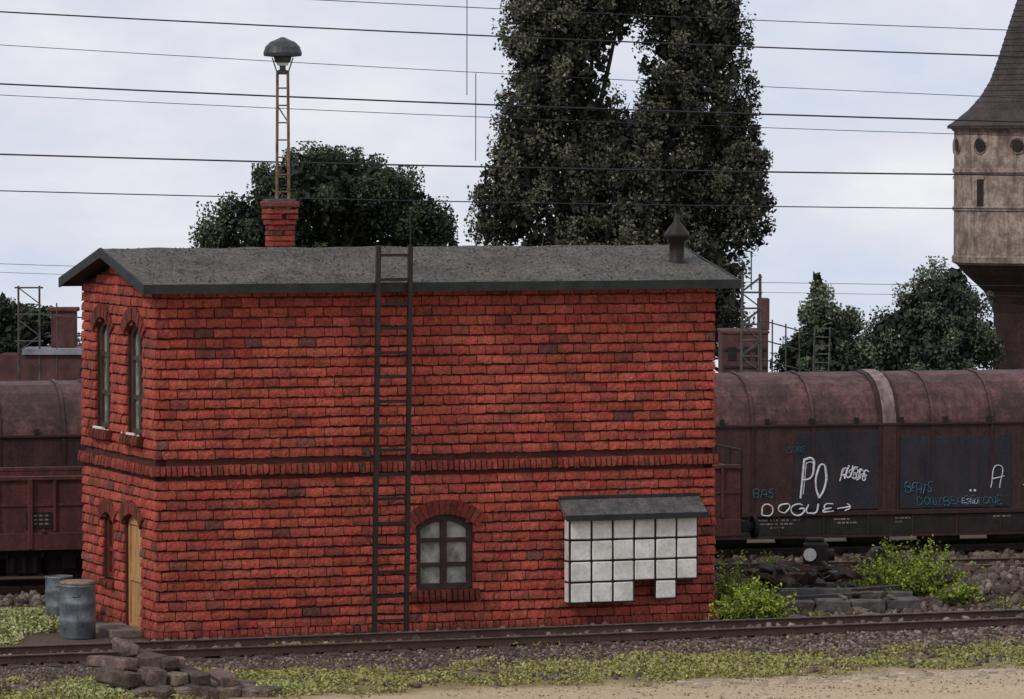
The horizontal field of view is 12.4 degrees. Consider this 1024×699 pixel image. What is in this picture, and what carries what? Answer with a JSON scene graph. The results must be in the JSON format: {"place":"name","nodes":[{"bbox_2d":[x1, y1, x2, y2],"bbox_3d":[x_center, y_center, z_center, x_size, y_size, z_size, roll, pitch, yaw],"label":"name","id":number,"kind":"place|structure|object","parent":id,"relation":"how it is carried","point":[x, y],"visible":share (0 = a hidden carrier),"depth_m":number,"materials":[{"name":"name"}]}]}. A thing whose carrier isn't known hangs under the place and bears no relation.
{"place":"outdoors","nodes":[
{"label":"outdoors","id":0,"kind":"place"},
{"bbox_2d":[0,0,1016,372],"label":"sky","id":1,"kind":"structure","parent":0,"point":[865,249],"materials":[{"name":"white"}]},
{"bbox_2d":[0,533,1023,698],"bbox_3d":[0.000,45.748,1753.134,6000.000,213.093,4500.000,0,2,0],"label":"ground","id":2,"kind":"structure","parent":0,"point":[996,690],"depth_m":76.12,"materials":[{"name":"soil"}]},
{"bbox_2d":[0,307,83,380],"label":"factory building","id":3,"kind":"structure","parent":2,"relation":"on","point":[68,351],"depth_m":123.12,"materials":[{"name":"brick"}]},
{"bbox_2d":[0,292,83,353],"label":"shade tree","id":4,"kind":"object","parent":2,"relation":"on","point":[8,327],"visible":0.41,"depth_m":124.79,"materials":[{"name":"green plant"}]},
{"bbox_2d":[14,286,81,380],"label":"pipe gantry","id":5,"kind":"object","parent":2,"relation":"on","point":[18,314],"visible":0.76,"depth_m":123.06,"materials":[{"name":"grey metal"}]},
{"bbox_2d":[45,575,72,620],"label":"steel drum","id":6,"kind":"object","parent":2,"relation":"on","point":[52,582],"visible":0.62,"depth_m":85.22,"materials":[{"name":"grey metal"}]},
{"bbox_2d":[59,579,95,638],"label":"steel drum","id":7,"kind":"object","parent":2,"relation":"on","point":[77,606],"visible":1,"depth_m":83.17,"materials":[{"name":"grey metal"}]},
{"bbox_2d":[82,283,84,570],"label":"back wall bricks","id":8,"kind":"object","parent":2,"relation":"on","point":[82,389],"visible":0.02,"depth_m":87.23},
{"bbox_2d":[78,267,158,639],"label":"gable bricks","id":9,"kind":"object","parent":2,"relation":"on","point":[147,626],"visible":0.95,"depth_m":84.96,"materials":[{"name":"red brick"}]},
{"bbox_2d":[96,623,141,638],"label":"door step","id":10,"kind":"object","parent":2,"relation":"on","point":[114,630],"depth_m":83.63,"materials":[{"name":"stone"}]},
{"bbox_2d":[84,267,166,638],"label":"brick wall","id":11,"kind":"structure","parent":2,"relation":"on","point":[115,454],"depth_m":84.79,"materials":[{"name":"red brick"}]},
{"bbox_2d":[100,320,111,428],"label":"gable window","id":12,"kind":"structure","parent":11,"relation":"attached to","point":[105,383],"depth_m":86.24,"materials":[{"name":"grey glass"}]},
{"bbox_2d":[107,516,115,577],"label":"gable shutter","id":13,"kind":"object","parent":11,"relation":"attached to","point":[111,551],"visible":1,"depth_m":86.00,"materials":[{"name":"brown wood"}]},
{"bbox_2d":[128,515,142,628],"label":"door","id":14,"kind":"structure","parent":11,"relation":"attached to","point":[135,589],"depth_m":84.51,"materials":[{"name":"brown wood"}]},
{"bbox_2d":[131,324,143,434],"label":"gable window","id":15,"kind":"structure","parent":11,"relation":"attached to","point":[137,367],"depth_m":84.28,"materials":[{"name":"grey glass"}]},
{"bbox_2d":[0,605,304,698],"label":"moss grass","id":16,"kind":"structure","parent":2,"relation":"on","point":[16,619],"depth_m":82.94,"materials":[{"name":"green plant"}]},
{"bbox_2d":[86,637,281,698],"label":"stone pile","id":17,"kind":"object","parent":2,"relation":"on","point":[144,672],"visible":1,"depth_m":74.54,"materials":[{"name":"grey stone"}]},
{"bbox_2d":[84,282,461,589],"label":"brick wall","id":18,"kind":"structure","parent":2,"relation":"on","point":[141,435],"depth_m":87.23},
{"bbox_2d":[58,244,740,294],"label":"roof","id":19,"kind":"structure","parent":18,"relation":"on","point":[162,270],"depth_m":85.09,"materials":[{"name":"paper"}]},
{"bbox_2d":[260,199,299,246],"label":"chimney","id":20,"kind":"object","parent":19,"relation":"on","point":[280,224],"visible":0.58,"depth_m":86.41,"materials":[{"name":"brick"}]},
{"bbox_2d":[664,214,688,263],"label":"roof vent","id":21,"kind":"object","parent":19,"relation":"on","point":[676,234],"visible":1,"depth_m":87.06,"materials":[{"name":"grey metal"}]},
{"bbox_2d":[263,37,301,208],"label":"lattice lamp mast","id":22,"kind":"object","parent":2,"relation":"on","point":[282,51],"visible":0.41,"depth_m":89.82,"materials":[{"name":"grey metal"}]},
{"bbox_2d":[188,140,459,247],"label":"maple tree","id":23,"kind":"object","parent":2,"relation":"on","point":[321,223],"visible":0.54,"depth_m":134.35,"materials":[{"name":"green plant"}]},
{"bbox_2d":[362,209,412,632],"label":"wall ladder","id":24,"kind":"object","parent":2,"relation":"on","point":[406,449],"depth_m":83.56,"materials":[{"name":"black metal"}]},
{"bbox_2d":[155,292,712,631],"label":"brick wall","id":25,"kind":"structure","parent":2,"relation":"on","point":[396,457],"depth_m":84.40,"materials":[{"name":"red brick"}]},
{"bbox_2d":[153,289,717,639],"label":"front wall bricks","id":26,"kind":"object","parent":25,"relation":"attached to","point":[347,625],"visible":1,"depth_m":84.33,"materials":[{"name":"red brick"}]},
{"bbox_2d":[88,303,486,601],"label":"arches and sills","id":27,"kind":"structure","parent":26,"relation":"attached to","point":[476,517],"depth_m":84.61,"materials":[{"name":"brick"}]},
{"bbox_2d":[93,425,138,436],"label":"sill debris","id":28,"kind":"object","parent":27,"relation":"on","point":[103,428],"visible":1,"depth_m":85.39,"materials":[{"name":"white glass"}]},
{"bbox_2d":[361,448,372,460],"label":"wall bracket","id":29,"kind":"object","parent":26,"relation":"attached to","point":[366,452],"depth_m":83.91,"materials":[{"name":"grey metal"}]},
{"bbox_2d":[565,518,697,603],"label":"glass block bay","id":30,"kind":"object","parent":26,"relation":"attached to","point":[609,561],"visible":1,"depth_m":85.59,"materials":[{"name":"white glass"}]},
{"bbox_2d":[558,493,708,521],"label":"bay hood","id":31,"kind":"object","parent":26,"relation":"attached to","point":[630,507],"visible":1,"depth_m":85.64,"materials":[{"name":"stone"}]},
{"bbox_2d":[416,514,471,588],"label":"window","id":32,"kind":"structure","parent":25,"relation":"attached to","point":[444,551],"depth_m":84.71,"materials":[{"name":"grey glass"}]},
{"bbox_2d":[0,609,1023,668],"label":"railway track","id":33,"kind":"structure","parent":2,"relation":"on","point":[491,637],"depth_m":82.79,"materials":[{"name":"brown metal"}]},
{"bbox_2d":[0,637,1023,698],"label":"grass strip","id":34,"kind":"object","parent":2,"relation":"on","point":[615,666],"depth_m":77.97,"materials":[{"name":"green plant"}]},
{"bbox_2d":[0,603,1023,684],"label":"ballast gravel","id":35,"kind":"structure","parent":2,"relation":"on","point":[962,637],"depth_m":81.83,"materials":[{"name":"grey gravel"}]},
{"bbox_2d":[0,546,1023,619],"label":"track rubble","id":36,"kind":"object","parent":2,"relation":"on","point":[991,576],"visible":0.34,"depth_m":89.61,"materials":[{"name":"gravel"}]},
{"bbox_2d":[0,538,1023,575],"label":"railway track","id":37,"kind":"structure","parent":2,"relation":"on","point":[963,544],"depth_m":102.08,"materials":[{"name":"brown metal"}]},
{"bbox_2d":[0,378,83,466],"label":"hopper wagon","id":38,"kind":"object","parent":37,"relation":"on","point":[40,424],"visible":0.03,"depth_m":96.16,"materials":[{"name":"brown paint"}]},
{"bbox_2d":[712,368,1023,545],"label":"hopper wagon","id":39,"kind":"object","parent":37,"relation":"on","point":[863,455],"visible":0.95,"depth_m":100.66,"materials":[{"name":"brown paint"}]},
{"bbox_2d":[0,634,1023,698],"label":"dry grass","id":40,"kind":"structure","parent":2,"relation":"on","point":[481,660],"depth_m":77.60,"materials":[{"name":"green plant"}]},
{"bbox_2d":[0,557,1023,594],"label":"railway track","id":41,"kind":"structure","parent":2,"relation":"on","point":[13,586],"depth_m":95.89,"materials":[{"name":"brown metal"}]},
{"bbox_2d":[0,444,758,578],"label":"open freight wagon","id":42,"kind":"object","parent":41,"relation":"on","point":[41,521],"visible":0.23,"depth_m":91.65,"materials":[{"name":"brown metal"}]},
{"bbox_2d":[463,0,677,245],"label":"poplar tree","id":43,"kind":"object","parent":2,"relation":"on","point":[532,141],"visible":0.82,"depth_m":138.96,"materials":[{"name":"green plant"}]},
{"bbox_2d":[264,592,1023,646],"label":"track weeds","id":44,"kind":"object","parent":2,"relation":"on","point":[999,602],"visible":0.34,"depth_m":87.50,"materials":[{"name":"green plant"}]},
{"bbox_2d":[621,0,777,371],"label":"poplar tree","id":45,"kind":"object","parent":2,"relation":"on","point":[690,145],"visible":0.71,"depth_m":140.12,"materials":[{"name":"green plant"}]},
{"bbox_2d":[704,292,712,612],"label":"brick wall","id":46,"kind":"structure","parent":2,"relation":"on","point":[710,452],"depth_m":86.41,"materials":[{"name":"red brick"}]},
{"bbox_2d":[712,294,718,611],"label":"gable bricks","id":47,"kind":"object","parent":2,"relation":"on","point":[714,454],"visible":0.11,"depth_m":86.41,"materials":[{"name":"red brick"}]},
{"bbox_2d":[449,663,1022,698],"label":"sand grit","id":48,"kind":"object","parent":2,"relation":"on","point":[858,685],"visible":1,"depth_m":75.58,"materials":[{"name":"sand"}]},
{"bbox_2d":[712,549,765,606],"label":"green bush","id":49,"kind":"object","parent":2,"relation":"on","point":[722,585],"visible":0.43,"depth_m":88.38,"materials":[{"name":"green plant"}]},
{"bbox_2d":[717,298,769,372],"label":"factory building","id":50,"kind":"structure","parent":2,"relation":"on","point":[728,349],"depth_m":123.10,"materials":[{"name":"brick"}]},
{"bbox_2d":[740,251,761,372],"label":"steel lattice tower","id":51,"kind":"structure","parent":2,"relation":"on","point":[743,321],"depth_m":120.83,"materials":[{"name":"grey metal"}]},
{"bbox_2d":[705,575,811,618],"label":"green bush","id":52,"kind":"object","parent":2,"relation":"on","point":[741,606],"visible":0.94,"depth_m":86.24,"materials":[{"name":"green plant"}]},
{"bbox_2d":[753,550,784,575],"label":"tall weed","id":53,"kind":"object","parent":2,"relation":"on","point":[769,560],"visible":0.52,"depth_m":91.02,"materials":[{"name":"green plant"}]},
{"bbox_2d":[758,316,830,371],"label":"steel railing stair","id":54,"kind":"object","parent":2,"relation":"on","point":[799,349],"visible":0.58,"depth_m":122.08,"materials":[{"name":"grey metal"}]},
{"bbox_2d":[802,537,834,566],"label":"point indicator lantern","id":55,"kind":"object","parent":2,"relation":"on","point":[816,551],"visible":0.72,"depth_m":92.68,"materials":[{"name":"black metal"}]},
{"bbox_2d":[769,271,882,371],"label":"young spruce tree","id":56,"kind":"object","parent":2,"relation":"on","point":[848,352],"visible":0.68,"depth_m":124.77,"materials":[{"name":"green plant"}]},
{"bbox_2d":[667,667,1023,687],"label":"dirt path","id":57,"kind":"structure","parent":2,"relation":"on","point":[774,682],"depth_m":76.99,"materials":[{"name":"sand"},{"name":"dirt"}]},
{"bbox_2d":[776,584,919,613],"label":"signal cable trough","id":58,"kind":"object","parent":2,"relation":"on","point":[830,599],"visible":0.78,"depth_m":88.53,"materials":[{"name":"concrete"},{"name":"stone"}]},
{"bbox_2d":[739,552,987,599],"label":"scrap heap","id":59,"kind":"object","parent":2,"relation":"on","point":[787,573],"visible":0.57,"depth_m":90.16,"materials":[{"name":"grey metal"}]},
{"bbox_2d":[865,348,883,370],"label":"hedge tree","id":60,"kind":"object","parent":2,"relation":"on","point":[869,367],"visible":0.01,"depth_m":127.78,"materials":[{"name":"green plant"}]},
{"bbox_2d":[867,546,890,563],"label":"point lever","id":61,"kind":"object","parent":2,"relation":"on","point":[879,552],"visible":0.11,"depth_m":92.12,"materials":[{"name":"black metal"}]},
{"bbox_2d":[837,533,969,596],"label":"green bush","id":62,"kind":"object","parent":2,"relation":"on","point":[896,576],"visible":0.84,"depth_m":89.81,"materials":[{"name":"green plant"}]},
{"bbox_2d":[860,255,1005,370],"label":"willow tree","id":63,"kind":"object","parent":2,"relation":"on","point":[938,326],"visible":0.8,"depth_m":125.59,"materials":[{"name":"green plant"}]},
{"bbox_2d":[921,581,989,604],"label":"weed clump","id":64,"kind":"object","parent":2,"relation":"on","point":[965,594],"visible":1,"depth_m":88.73,"materials":[{"name":"green plant"}]},
{"bbox_2d":[957,560,983,576],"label":"tall weed","id":65,"kind":"object","parent":2,"relation":"on","point":[972,564],"visible":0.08,"depth_m":92.20,"materials":[{"name":"green plant"}]},
{"bbox_2d":[947,0,1023,369],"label":"water tower","id":66,"kind":"structure","parent":2,"relation":"on","point":[988,246],"depth_m":148.41,"materials":[{"name":"beige concrete"}]},
{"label":"overhead line mast","id":67,"kind":"object","parent":2,"relation":"on","visible":0},
{"bbox_2d":[0,0,1023,295],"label":"overhead wires","id":68,"kind":"object","parent":67,"relation":"attached to","point":[526,118],"visible":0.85,"depth_m":107.80,"materials":[{"name":"black metal"}]}
]}

